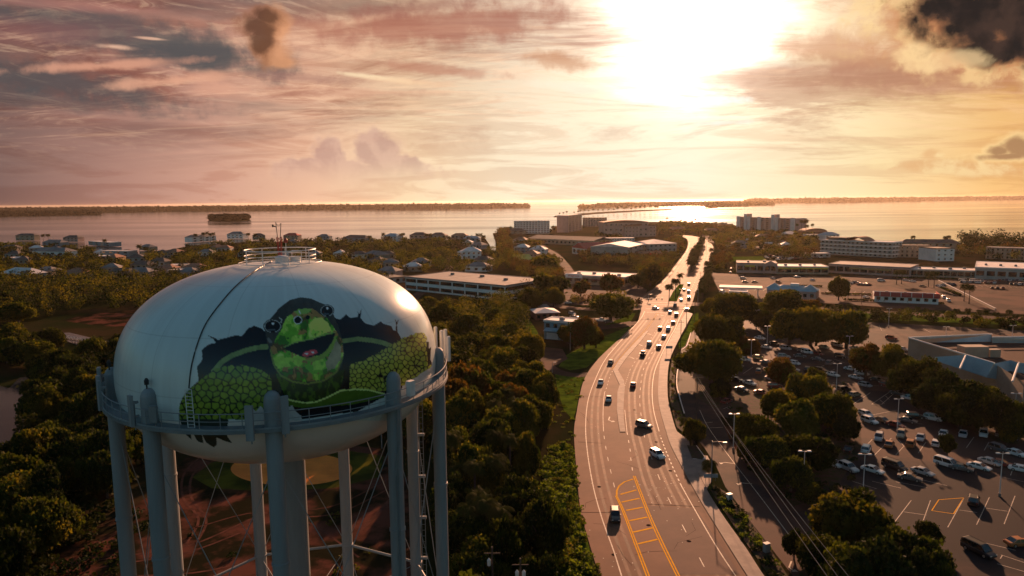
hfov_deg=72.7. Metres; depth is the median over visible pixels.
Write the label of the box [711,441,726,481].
street lamp
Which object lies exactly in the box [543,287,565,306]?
broadleaf tree
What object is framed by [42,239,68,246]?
house
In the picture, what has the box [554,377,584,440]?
shrubs
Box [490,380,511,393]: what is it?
broadleaf tree
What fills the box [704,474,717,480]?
street sign
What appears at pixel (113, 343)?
broadleaf tree
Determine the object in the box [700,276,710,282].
palm tree
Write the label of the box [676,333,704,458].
kerb
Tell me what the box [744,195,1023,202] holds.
island woods
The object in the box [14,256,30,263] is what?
house
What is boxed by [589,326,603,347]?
broadleaf tree
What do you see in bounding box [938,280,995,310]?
boundary wall
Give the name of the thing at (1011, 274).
window
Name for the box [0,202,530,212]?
island woods
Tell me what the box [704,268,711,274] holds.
palm tree
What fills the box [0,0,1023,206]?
sky
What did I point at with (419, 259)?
house
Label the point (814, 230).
barn house
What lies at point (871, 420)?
parked suv
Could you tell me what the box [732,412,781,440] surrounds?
broadleaf tree
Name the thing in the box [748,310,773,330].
broadleaf tree
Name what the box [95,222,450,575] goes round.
water tower
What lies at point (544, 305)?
shed
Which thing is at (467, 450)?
broadleaf tree
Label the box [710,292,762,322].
broadleaf tree
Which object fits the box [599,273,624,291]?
broadleaf tree
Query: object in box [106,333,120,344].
broadleaf tree
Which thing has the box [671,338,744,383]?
broadleaf tree
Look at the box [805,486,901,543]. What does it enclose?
broadleaf tree
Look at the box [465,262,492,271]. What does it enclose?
house
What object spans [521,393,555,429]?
broadleaf tree
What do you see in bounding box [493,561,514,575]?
broadleaf tree
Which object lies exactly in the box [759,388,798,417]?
broadleaf tree
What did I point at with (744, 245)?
house
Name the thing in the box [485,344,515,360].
broadleaf tree
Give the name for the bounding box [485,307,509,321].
broadleaf tree
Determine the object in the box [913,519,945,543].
broadleaf tree
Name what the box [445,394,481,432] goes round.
broadleaf tree
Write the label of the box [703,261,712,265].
palm tree
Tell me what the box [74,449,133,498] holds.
broadleaf tree
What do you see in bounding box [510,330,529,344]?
broadleaf tree
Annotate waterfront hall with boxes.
[599,220,647,236]
[623,224,655,236]
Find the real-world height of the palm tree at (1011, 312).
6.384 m
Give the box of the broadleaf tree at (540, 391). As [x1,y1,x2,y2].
[532,380,552,404]
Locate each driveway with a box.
[539,347,567,364]
[544,364,586,376]
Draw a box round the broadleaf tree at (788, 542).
[781,527,802,559]
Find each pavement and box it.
[658,312,763,575]
[678,432,710,488]
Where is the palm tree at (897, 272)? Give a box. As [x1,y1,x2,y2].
[893,270,901,284]
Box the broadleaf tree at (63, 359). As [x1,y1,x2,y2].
[48,352,85,370]
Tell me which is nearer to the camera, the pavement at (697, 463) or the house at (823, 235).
the pavement at (697, 463)
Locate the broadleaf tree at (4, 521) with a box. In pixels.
[0,510,13,529]
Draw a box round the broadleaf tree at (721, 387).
[709,378,731,399]
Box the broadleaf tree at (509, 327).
[495,322,518,335]
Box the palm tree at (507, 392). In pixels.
[500,385,514,398]
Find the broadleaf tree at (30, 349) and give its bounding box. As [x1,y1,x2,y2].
[15,339,57,361]
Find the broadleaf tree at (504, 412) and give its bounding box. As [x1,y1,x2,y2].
[481,404,522,436]
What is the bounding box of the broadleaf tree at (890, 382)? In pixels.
[885,368,917,393]
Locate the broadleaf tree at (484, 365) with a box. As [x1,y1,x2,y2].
[468,357,499,380]
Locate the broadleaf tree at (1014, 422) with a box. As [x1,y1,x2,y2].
[995,408,1023,438]
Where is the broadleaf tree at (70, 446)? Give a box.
[45,433,88,479]
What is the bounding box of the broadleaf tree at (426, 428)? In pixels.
[402,398,432,444]
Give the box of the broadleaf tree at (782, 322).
[768,308,808,344]
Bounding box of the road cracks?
[579,396,701,561]
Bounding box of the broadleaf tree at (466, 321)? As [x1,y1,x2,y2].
[451,312,482,335]
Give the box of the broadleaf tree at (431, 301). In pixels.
[419,296,439,310]
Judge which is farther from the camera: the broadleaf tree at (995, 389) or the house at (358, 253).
the house at (358, 253)
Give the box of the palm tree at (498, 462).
[484,453,507,472]
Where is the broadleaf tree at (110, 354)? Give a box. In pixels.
[103,345,116,366]
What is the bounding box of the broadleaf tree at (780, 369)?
[763,356,795,384]
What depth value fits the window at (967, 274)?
516.73 m
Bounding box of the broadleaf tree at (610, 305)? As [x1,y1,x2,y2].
[588,293,637,320]
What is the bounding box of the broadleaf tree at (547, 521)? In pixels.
[520,489,573,560]
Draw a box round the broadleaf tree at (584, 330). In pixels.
[567,316,600,348]
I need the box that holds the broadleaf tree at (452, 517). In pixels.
[433,507,495,548]
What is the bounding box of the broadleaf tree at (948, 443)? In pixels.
[937,433,957,455]
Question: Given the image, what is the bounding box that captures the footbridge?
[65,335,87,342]
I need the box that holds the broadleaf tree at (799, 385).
[783,371,832,401]
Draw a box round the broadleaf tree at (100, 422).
[72,412,133,434]
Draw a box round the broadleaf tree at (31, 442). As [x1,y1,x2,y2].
[9,426,55,463]
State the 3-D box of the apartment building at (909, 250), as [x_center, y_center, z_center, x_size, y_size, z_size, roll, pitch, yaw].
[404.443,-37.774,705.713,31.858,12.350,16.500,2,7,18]
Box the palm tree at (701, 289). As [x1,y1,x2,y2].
[698,285,708,299]
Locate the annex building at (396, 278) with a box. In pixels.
[382,274,405,282]
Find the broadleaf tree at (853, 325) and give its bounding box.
[826,308,871,348]
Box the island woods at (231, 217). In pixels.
[207,213,250,220]
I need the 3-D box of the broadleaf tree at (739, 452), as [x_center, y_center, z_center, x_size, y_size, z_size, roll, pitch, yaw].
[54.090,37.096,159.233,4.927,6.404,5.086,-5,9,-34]
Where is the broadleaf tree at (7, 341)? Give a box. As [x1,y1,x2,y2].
[0,336,16,362]
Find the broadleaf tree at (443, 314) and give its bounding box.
[436,307,456,325]
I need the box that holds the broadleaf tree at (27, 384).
[16,376,73,394]
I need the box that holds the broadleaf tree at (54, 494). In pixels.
[22,488,66,504]
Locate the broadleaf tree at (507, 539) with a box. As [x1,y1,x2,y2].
[488,511,525,571]
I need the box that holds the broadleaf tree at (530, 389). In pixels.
[518,385,532,394]
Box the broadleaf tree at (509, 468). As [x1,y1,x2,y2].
[493,454,516,478]
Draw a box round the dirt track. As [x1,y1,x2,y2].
[50,458,407,575]
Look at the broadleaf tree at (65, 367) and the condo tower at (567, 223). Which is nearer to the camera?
the broadleaf tree at (65, 367)
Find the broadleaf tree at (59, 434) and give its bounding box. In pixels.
[43,424,74,446]
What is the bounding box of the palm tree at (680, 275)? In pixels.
[676,273,683,287]
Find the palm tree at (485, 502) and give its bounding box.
[472,491,498,520]
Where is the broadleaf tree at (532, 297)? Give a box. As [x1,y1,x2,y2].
[517,286,544,308]
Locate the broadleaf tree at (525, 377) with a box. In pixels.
[508,368,544,387]
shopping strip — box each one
[736,260,777,273]
[777,263,828,273]
[828,261,918,276]
[911,266,974,277]
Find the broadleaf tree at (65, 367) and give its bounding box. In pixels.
[50,364,72,371]
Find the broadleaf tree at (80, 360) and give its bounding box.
[72,357,102,368]
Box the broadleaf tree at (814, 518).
[810,499,823,532]
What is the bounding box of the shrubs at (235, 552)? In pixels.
[99,511,371,575]
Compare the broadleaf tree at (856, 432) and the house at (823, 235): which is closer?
the broadleaf tree at (856, 432)
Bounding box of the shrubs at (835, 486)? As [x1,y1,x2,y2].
[728,381,858,498]
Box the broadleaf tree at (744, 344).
[733,336,761,356]
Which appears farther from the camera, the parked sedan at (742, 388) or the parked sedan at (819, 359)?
the parked sedan at (819, 359)
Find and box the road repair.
[647,505,739,574]
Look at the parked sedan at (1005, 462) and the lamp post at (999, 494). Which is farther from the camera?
the parked sedan at (1005, 462)
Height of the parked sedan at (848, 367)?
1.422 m
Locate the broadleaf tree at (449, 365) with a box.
[444,360,452,368]
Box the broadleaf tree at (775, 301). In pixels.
[759,289,810,314]
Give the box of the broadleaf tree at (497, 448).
[482,436,507,455]
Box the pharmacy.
[565,271,636,286]
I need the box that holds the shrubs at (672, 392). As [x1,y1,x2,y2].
[669,361,682,419]
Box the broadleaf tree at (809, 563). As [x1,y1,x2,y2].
[795,531,848,575]
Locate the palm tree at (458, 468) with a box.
[447,459,467,482]
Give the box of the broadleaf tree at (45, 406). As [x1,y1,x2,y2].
[21,388,62,423]
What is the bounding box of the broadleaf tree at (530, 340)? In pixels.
[512,332,545,358]
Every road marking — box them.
[585,247,1022,575]
[612,313,963,575]
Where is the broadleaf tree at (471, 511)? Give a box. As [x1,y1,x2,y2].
[455,500,483,519]
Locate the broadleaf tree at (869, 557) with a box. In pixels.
[816,532,917,575]
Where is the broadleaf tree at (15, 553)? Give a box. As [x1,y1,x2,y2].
[0,523,40,575]
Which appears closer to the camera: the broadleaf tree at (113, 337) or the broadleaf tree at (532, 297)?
the broadleaf tree at (113, 337)
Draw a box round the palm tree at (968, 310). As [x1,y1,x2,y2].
[965,308,971,316]
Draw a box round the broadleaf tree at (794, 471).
[769,454,814,491]
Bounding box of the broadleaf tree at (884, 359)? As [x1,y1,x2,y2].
[868,343,913,376]
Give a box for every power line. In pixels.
[698,382,846,573]
[698,384,826,575]
[701,383,836,574]
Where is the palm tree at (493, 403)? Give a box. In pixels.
[485,398,501,409]
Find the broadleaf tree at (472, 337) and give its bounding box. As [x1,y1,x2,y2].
[455,331,480,353]
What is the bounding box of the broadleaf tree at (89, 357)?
[76,353,102,367]
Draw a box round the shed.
[538,304,548,307]
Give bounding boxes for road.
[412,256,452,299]
[540,243,585,300]
[543,301,640,310]
[574,235,746,575]
[599,321,636,329]
[692,302,1023,319]
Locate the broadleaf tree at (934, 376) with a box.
[920,366,965,392]
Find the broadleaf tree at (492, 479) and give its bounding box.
[472,458,504,499]
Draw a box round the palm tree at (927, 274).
[925,272,931,286]
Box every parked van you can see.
[881,456,907,471]
[933,454,955,466]
[960,535,996,558]
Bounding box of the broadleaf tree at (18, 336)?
[0,332,31,341]
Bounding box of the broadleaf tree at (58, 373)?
[39,367,68,380]
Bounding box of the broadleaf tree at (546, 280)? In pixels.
[531,272,570,293]
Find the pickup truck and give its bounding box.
[640,350,645,355]
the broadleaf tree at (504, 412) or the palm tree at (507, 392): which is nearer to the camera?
the broadleaf tree at (504, 412)
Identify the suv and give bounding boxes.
[610,505,620,522]
[635,419,652,428]
[649,447,665,459]
[755,368,761,373]
[766,382,782,388]
[777,353,790,357]
[779,344,791,349]
[801,348,812,353]
[815,366,828,372]
[825,359,833,365]
[831,341,842,346]
[834,352,847,358]
[837,385,851,391]
[837,459,858,472]
[860,414,878,424]
[861,443,871,452]
[873,430,883,441]
[885,334,897,339]
[905,411,924,419]
[923,412,941,421]
[967,493,980,506]
[979,427,987,437]
[987,441,1009,452]
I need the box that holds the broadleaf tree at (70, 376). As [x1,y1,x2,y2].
[61,366,88,395]
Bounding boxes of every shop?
[729,289,747,293]
[974,261,1023,280]
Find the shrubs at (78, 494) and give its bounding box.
[29,423,144,575]
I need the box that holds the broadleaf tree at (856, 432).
[842,418,859,442]
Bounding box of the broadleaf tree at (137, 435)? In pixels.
[126,428,143,462]
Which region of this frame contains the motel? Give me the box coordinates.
[605,237,633,241]
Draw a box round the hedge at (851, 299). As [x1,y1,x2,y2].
[843,298,943,303]
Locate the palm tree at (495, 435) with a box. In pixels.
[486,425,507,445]
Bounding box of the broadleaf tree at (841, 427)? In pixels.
[832,411,861,441]
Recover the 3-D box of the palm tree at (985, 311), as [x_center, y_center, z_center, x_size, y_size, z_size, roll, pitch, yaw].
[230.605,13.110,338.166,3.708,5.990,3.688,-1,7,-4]
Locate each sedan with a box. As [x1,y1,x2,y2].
[597,379,603,384]
[605,395,611,401]
[630,382,635,387]
[720,397,732,403]
[729,376,743,382]
[734,386,749,391]
[742,380,756,385]
[753,389,765,394]
[759,359,769,363]
[761,344,772,348]
[768,341,780,344]
[793,353,805,357]
[811,356,823,361]
[812,351,823,355]
[818,344,829,348]
[826,371,839,376]
[833,461,841,467]
[843,366,857,370]
[843,445,853,453]
[848,374,863,379]
[854,371,869,375]
[860,464,884,474]
[868,376,883,381]
[874,416,889,423]
[884,440,894,448]
[886,420,905,428]
[889,390,904,395]
[897,472,922,482]
[898,416,917,423]
[900,394,910,399]
[910,466,934,476]
[915,433,925,441]
[938,429,947,434]
[948,462,973,472]
[958,429,967,437]
[966,461,991,471]
[977,456,1000,466]
[994,458,1011,467]
[1003,535,1023,547]
[1006,448,1023,457]
[1008,463,1023,471]
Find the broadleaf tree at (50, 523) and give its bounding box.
[10,496,87,554]
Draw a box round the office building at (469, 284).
[405,271,535,299]
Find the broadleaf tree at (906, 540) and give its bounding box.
[858,521,944,561]
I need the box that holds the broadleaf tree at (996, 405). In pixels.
[969,390,1023,432]
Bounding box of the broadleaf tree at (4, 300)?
[0,295,12,317]
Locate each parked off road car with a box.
[896,428,905,438]
[905,438,915,447]
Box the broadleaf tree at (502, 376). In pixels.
[495,369,516,382]
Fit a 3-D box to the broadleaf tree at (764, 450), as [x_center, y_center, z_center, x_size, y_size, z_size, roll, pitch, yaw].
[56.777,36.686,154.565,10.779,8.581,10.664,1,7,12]
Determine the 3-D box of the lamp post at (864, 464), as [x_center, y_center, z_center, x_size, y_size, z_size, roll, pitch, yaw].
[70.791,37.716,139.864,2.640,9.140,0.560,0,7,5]
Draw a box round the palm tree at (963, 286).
[960,284,968,300]
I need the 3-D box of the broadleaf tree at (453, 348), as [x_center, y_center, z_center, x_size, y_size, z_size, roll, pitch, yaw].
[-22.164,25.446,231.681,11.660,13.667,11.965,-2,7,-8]
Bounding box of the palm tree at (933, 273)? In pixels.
[931,271,939,287]
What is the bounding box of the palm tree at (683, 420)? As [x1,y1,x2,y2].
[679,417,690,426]
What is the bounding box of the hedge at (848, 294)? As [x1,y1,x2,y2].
[821,292,870,294]
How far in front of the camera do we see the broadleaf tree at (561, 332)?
291.75 m
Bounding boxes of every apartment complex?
[590,241,642,254]
[635,241,645,250]
[638,239,676,251]
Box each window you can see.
[406,278,415,282]
[406,285,415,288]
[417,279,427,283]
[417,286,427,290]
[429,281,438,284]
[429,287,438,291]
[440,282,451,285]
[441,288,451,292]
[453,283,463,286]
[453,290,463,293]
[465,284,476,288]
[465,291,476,294]
[478,285,489,289]
[478,292,490,296]
[492,286,503,290]
[505,286,514,290]
[515,284,524,288]
[829,266,835,270]
[965,272,970,276]
[976,271,983,275]
[987,271,994,275]
[997,272,1005,276]
[1008,272,1016,276]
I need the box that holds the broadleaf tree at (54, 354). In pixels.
[45,348,72,362]
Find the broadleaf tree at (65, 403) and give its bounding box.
[58,397,73,415]
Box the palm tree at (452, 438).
[446,429,463,450]
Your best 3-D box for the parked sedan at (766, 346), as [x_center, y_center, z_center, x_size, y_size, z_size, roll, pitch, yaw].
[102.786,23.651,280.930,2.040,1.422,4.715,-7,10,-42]
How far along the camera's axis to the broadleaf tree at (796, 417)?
169.77 m
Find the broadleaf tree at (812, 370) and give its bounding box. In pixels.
[805,367,826,378]
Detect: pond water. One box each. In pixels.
[0,377,26,444]
[64,333,105,344]
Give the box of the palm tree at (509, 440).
[501,433,519,463]
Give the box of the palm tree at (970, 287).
[965,284,976,303]
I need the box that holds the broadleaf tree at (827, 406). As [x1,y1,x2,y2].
[809,390,858,431]
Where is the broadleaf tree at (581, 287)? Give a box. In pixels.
[572,279,590,295]
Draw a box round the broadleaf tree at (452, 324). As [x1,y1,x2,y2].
[448,321,487,332]
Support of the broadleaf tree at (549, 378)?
on the ground at (10, 376)
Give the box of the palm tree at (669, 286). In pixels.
[665,284,674,299]
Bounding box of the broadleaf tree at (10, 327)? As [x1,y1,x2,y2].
[0,322,30,338]
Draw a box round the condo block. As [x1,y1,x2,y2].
[582,217,606,226]
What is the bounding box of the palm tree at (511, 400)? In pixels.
[504,396,522,408]
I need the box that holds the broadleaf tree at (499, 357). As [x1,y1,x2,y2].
[489,349,519,365]
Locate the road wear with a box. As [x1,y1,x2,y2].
[590,319,729,575]
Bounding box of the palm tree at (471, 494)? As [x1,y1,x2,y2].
[464,485,489,504]
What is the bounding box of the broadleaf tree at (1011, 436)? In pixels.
[999,428,1017,444]
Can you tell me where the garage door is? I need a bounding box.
[546,333,557,339]
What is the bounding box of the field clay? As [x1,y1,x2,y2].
[231,455,351,484]
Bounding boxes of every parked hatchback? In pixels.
[752,354,763,358]
[790,359,800,364]
[848,391,861,396]
[858,381,872,387]
[858,409,873,415]
[879,381,892,386]
[931,438,939,447]
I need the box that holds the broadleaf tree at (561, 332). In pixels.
[556,325,569,343]
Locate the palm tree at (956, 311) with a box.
[953,308,960,320]
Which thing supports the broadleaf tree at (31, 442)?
on the ground at (10, 376)
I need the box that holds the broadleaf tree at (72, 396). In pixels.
[68,392,82,399]
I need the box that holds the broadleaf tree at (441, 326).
[431,323,457,346]
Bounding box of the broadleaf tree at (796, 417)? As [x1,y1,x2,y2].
[774,398,820,436]
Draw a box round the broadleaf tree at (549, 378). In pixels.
[531,372,559,409]
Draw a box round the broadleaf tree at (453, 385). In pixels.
[427,377,469,399]
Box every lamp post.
[729,413,739,450]
[798,450,811,464]
[858,453,871,492]
[894,398,903,431]
[996,452,1009,496]
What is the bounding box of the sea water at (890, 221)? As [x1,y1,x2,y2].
[0,200,1023,254]
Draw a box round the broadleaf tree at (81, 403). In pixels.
[70,388,96,418]
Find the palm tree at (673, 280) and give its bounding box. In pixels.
[670,278,680,297]
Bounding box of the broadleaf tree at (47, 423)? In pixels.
[33,419,77,432]
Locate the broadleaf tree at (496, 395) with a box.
[482,390,508,414]
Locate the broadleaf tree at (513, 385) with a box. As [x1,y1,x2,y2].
[501,382,517,400]
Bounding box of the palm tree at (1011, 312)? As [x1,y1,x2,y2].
[1005,309,1013,314]
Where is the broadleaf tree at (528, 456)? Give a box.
[512,430,541,477]
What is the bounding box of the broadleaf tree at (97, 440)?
[76,426,134,478]
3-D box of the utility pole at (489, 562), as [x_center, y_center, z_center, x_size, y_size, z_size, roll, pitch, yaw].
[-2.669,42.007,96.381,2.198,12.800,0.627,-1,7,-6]
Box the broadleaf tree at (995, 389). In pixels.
[986,385,1007,396]
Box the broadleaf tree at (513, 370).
[504,367,521,379]
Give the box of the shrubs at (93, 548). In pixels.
[20,501,149,575]
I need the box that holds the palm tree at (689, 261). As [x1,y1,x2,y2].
[685,259,696,266]
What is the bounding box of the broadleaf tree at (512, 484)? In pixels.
[493,470,535,516]
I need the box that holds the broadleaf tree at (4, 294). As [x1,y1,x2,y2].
[0,292,19,300]
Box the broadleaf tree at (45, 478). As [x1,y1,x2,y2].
[2,461,66,495]
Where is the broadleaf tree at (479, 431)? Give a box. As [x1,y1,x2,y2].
[467,418,520,465]
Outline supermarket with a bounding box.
[908,333,1023,402]
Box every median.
[613,331,647,431]
[669,284,683,300]
[688,244,705,272]
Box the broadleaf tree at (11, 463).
[0,451,59,479]
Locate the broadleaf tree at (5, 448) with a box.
[0,436,12,454]
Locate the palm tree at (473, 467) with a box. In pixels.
[462,458,485,488]
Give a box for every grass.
[0,325,62,333]
[193,451,383,489]
[522,319,537,334]
[551,448,592,575]
[555,374,584,417]
[559,327,629,369]
[606,313,635,324]
[726,256,765,260]
[831,312,1022,324]
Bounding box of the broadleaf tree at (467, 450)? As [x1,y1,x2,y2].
[453,440,492,490]
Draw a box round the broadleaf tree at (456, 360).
[444,354,463,365]
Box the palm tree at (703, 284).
[698,283,709,287]
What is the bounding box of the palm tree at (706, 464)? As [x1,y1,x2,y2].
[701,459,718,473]
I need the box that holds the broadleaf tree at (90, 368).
[77,361,104,375]
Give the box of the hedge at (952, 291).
[940,286,961,295]
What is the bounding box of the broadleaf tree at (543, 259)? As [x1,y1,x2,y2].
[530,253,558,267]
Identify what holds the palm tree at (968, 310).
on the grass at (940, 319)
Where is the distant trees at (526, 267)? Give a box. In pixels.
[0,220,1023,446]
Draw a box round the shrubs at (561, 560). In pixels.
[534,537,574,569]
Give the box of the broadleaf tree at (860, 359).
[848,341,879,376]
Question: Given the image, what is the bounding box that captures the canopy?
[719,285,762,296]
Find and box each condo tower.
[557,214,581,232]
[736,214,806,230]
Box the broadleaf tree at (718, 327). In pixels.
[690,313,745,343]
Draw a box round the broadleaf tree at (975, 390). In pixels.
[933,379,997,400]
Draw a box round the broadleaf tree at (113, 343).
[107,337,118,352]
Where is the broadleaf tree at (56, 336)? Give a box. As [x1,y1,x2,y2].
[28,327,67,347]
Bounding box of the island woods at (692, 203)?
[577,200,774,208]
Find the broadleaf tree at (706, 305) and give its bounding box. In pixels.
[699,298,715,314]
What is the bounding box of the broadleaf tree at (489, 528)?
[477,518,497,537]
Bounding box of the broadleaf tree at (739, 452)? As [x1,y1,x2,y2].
[736,436,754,460]
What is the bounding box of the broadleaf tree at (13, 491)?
[0,469,52,523]
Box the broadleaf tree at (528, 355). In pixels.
[513,343,540,364]
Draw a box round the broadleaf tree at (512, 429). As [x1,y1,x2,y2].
[470,417,513,434]
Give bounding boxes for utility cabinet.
[726,492,732,500]
[763,541,770,552]
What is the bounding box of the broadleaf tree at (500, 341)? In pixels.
[482,334,512,350]
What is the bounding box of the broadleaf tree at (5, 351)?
[0,338,48,362]
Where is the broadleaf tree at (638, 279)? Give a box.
[628,272,646,287]
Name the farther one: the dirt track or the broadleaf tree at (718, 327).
the broadleaf tree at (718, 327)
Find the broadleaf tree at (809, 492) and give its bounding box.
[795,479,827,506]
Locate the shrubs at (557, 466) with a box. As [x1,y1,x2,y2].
[536,440,601,575]
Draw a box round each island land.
[1,214,96,216]
[162,209,394,211]
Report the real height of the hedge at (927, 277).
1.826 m
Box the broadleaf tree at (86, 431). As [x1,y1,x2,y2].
[72,428,95,440]
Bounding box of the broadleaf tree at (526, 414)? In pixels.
[512,397,540,437]
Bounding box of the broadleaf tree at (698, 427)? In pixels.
[682,418,706,443]
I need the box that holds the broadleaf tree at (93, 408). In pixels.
[82,396,101,422]
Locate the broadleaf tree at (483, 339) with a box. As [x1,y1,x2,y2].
[477,334,490,353]
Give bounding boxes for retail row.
[529,235,612,244]
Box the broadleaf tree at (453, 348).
[451,344,458,354]
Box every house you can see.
[0,245,22,251]
[1,267,46,278]
[5,251,22,256]
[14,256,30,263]
[15,233,39,240]
[29,245,41,251]
[32,247,77,259]
[38,266,58,275]
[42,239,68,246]
[63,235,84,241]
[64,268,92,276]
[88,240,120,246]
[100,250,136,256]
[101,263,122,271]
[105,254,125,261]
[106,268,132,277]
[127,254,144,261]
[130,260,157,268]
[133,267,156,276]
[139,244,157,249]
[150,258,171,265]
[155,250,170,257]
[157,264,180,272]
[168,248,184,254]
[179,267,199,275]
[182,263,206,269]
[185,234,215,241]
[197,249,212,255]
[210,244,221,250]
[217,245,233,250]
[227,231,247,238]
[238,249,253,256]
[252,233,264,239]
[283,233,301,239]
[307,250,322,256]
[318,234,331,240]
[333,250,344,255]
[343,235,372,242]
[352,251,365,258]
[364,250,389,258]
[368,256,384,264]
[377,266,402,274]
[383,233,402,241]
[383,258,398,266]
[384,251,395,257]
[403,262,422,271]
[409,232,428,239]
[411,258,430,265]
[429,232,447,240]
[451,233,468,239]
[461,247,480,258]
[463,236,480,242]
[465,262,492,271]
[470,241,487,248]
[474,256,494,263]
[504,228,526,233]
[512,254,531,261]
[513,237,527,243]
[514,244,529,252]
[523,250,539,256]
[529,245,547,254]
[530,307,560,319]
[543,316,577,339]
[670,226,684,229]
[731,240,748,247]
[781,231,795,236]
[798,228,827,233]
[803,252,830,256]
[817,232,839,239]
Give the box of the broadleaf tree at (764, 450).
[742,434,791,469]
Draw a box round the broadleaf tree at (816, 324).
[792,305,837,345]
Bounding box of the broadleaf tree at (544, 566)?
[516,551,558,575]
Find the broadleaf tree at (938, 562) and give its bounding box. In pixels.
[901,544,956,575]
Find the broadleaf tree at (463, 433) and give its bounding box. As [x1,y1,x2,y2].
[446,425,468,457]
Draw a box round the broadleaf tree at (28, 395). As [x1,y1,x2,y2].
[14,382,74,414]
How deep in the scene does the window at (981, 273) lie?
510.71 m
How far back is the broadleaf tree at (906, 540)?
107.71 m
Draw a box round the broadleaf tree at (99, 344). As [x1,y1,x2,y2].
[74,335,113,362]
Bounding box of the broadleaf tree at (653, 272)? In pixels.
[638,262,663,285]
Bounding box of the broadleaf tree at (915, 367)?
[887,354,942,387]
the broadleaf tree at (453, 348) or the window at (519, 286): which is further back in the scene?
the window at (519, 286)
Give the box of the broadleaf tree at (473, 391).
[457,385,485,417]
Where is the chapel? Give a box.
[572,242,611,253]
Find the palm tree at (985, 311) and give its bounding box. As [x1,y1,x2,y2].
[983,309,990,313]
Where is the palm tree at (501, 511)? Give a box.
[485,502,514,523]
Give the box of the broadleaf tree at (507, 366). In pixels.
[494,361,522,371]
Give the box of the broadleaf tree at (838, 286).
[827,275,850,299]
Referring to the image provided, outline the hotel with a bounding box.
[514,220,549,233]
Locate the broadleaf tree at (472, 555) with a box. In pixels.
[449,533,500,575]
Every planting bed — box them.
[670,360,683,431]
[679,313,697,348]
[687,445,703,458]
[695,372,736,409]
[710,485,787,575]
[731,378,861,505]
[799,525,817,575]
[887,377,1023,444]
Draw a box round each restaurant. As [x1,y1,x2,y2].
[766,283,819,299]
[873,291,940,303]
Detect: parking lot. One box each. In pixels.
[546,285,646,305]
[591,317,630,326]
[677,320,1023,575]
[702,234,763,248]
[712,273,1023,313]
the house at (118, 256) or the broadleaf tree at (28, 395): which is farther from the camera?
the house at (118, 256)
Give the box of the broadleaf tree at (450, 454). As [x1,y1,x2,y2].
[431,447,456,476]
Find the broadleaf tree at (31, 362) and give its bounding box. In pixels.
[23,349,56,372]
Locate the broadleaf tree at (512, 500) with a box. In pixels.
[495,487,541,528]
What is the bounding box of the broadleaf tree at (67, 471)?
[45,456,75,491]
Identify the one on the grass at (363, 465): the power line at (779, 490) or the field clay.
the field clay
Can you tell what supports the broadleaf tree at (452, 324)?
on the ground at (10, 376)
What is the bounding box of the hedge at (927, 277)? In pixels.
[892,276,972,279]
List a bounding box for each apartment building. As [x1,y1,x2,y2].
[820,236,902,257]
[898,244,930,257]
[901,239,960,250]
[918,246,954,260]
[985,246,1023,259]
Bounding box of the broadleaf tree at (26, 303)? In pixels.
[0,299,33,319]
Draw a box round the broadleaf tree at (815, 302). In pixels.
[802,299,821,309]
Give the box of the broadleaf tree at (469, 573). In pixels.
[459,568,486,575]
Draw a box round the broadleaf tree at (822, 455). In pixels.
[778,433,840,469]
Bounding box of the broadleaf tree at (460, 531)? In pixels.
[448,515,489,555]
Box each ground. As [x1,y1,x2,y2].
[0,222,1023,575]
[51,446,422,575]
[62,310,135,326]
[720,416,747,464]
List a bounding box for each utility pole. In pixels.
[484,546,499,575]
[512,558,528,575]
[692,376,702,419]
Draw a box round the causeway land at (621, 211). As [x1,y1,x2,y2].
[554,209,671,216]
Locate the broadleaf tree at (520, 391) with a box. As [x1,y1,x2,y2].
[506,385,528,403]
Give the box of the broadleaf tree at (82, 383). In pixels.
[72,373,95,393]
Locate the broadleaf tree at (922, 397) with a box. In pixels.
[909,383,945,412]
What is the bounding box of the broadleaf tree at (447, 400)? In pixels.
[445,393,474,429]
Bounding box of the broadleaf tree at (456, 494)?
[428,471,472,525]
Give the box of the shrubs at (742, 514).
[707,484,784,575]
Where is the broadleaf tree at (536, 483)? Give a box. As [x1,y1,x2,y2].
[522,478,541,495]
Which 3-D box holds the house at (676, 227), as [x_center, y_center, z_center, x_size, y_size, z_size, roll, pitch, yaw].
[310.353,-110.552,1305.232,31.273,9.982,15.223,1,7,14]
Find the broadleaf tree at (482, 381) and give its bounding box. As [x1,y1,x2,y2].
[445,360,492,397]
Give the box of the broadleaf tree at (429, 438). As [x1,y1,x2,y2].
[427,424,451,457]
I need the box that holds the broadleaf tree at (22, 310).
[0,300,36,322]
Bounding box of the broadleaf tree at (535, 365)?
[525,360,551,373]
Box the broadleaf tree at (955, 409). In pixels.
[931,391,989,428]
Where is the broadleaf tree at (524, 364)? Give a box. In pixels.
[505,358,527,367]
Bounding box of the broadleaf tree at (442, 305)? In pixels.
[429,299,452,321]

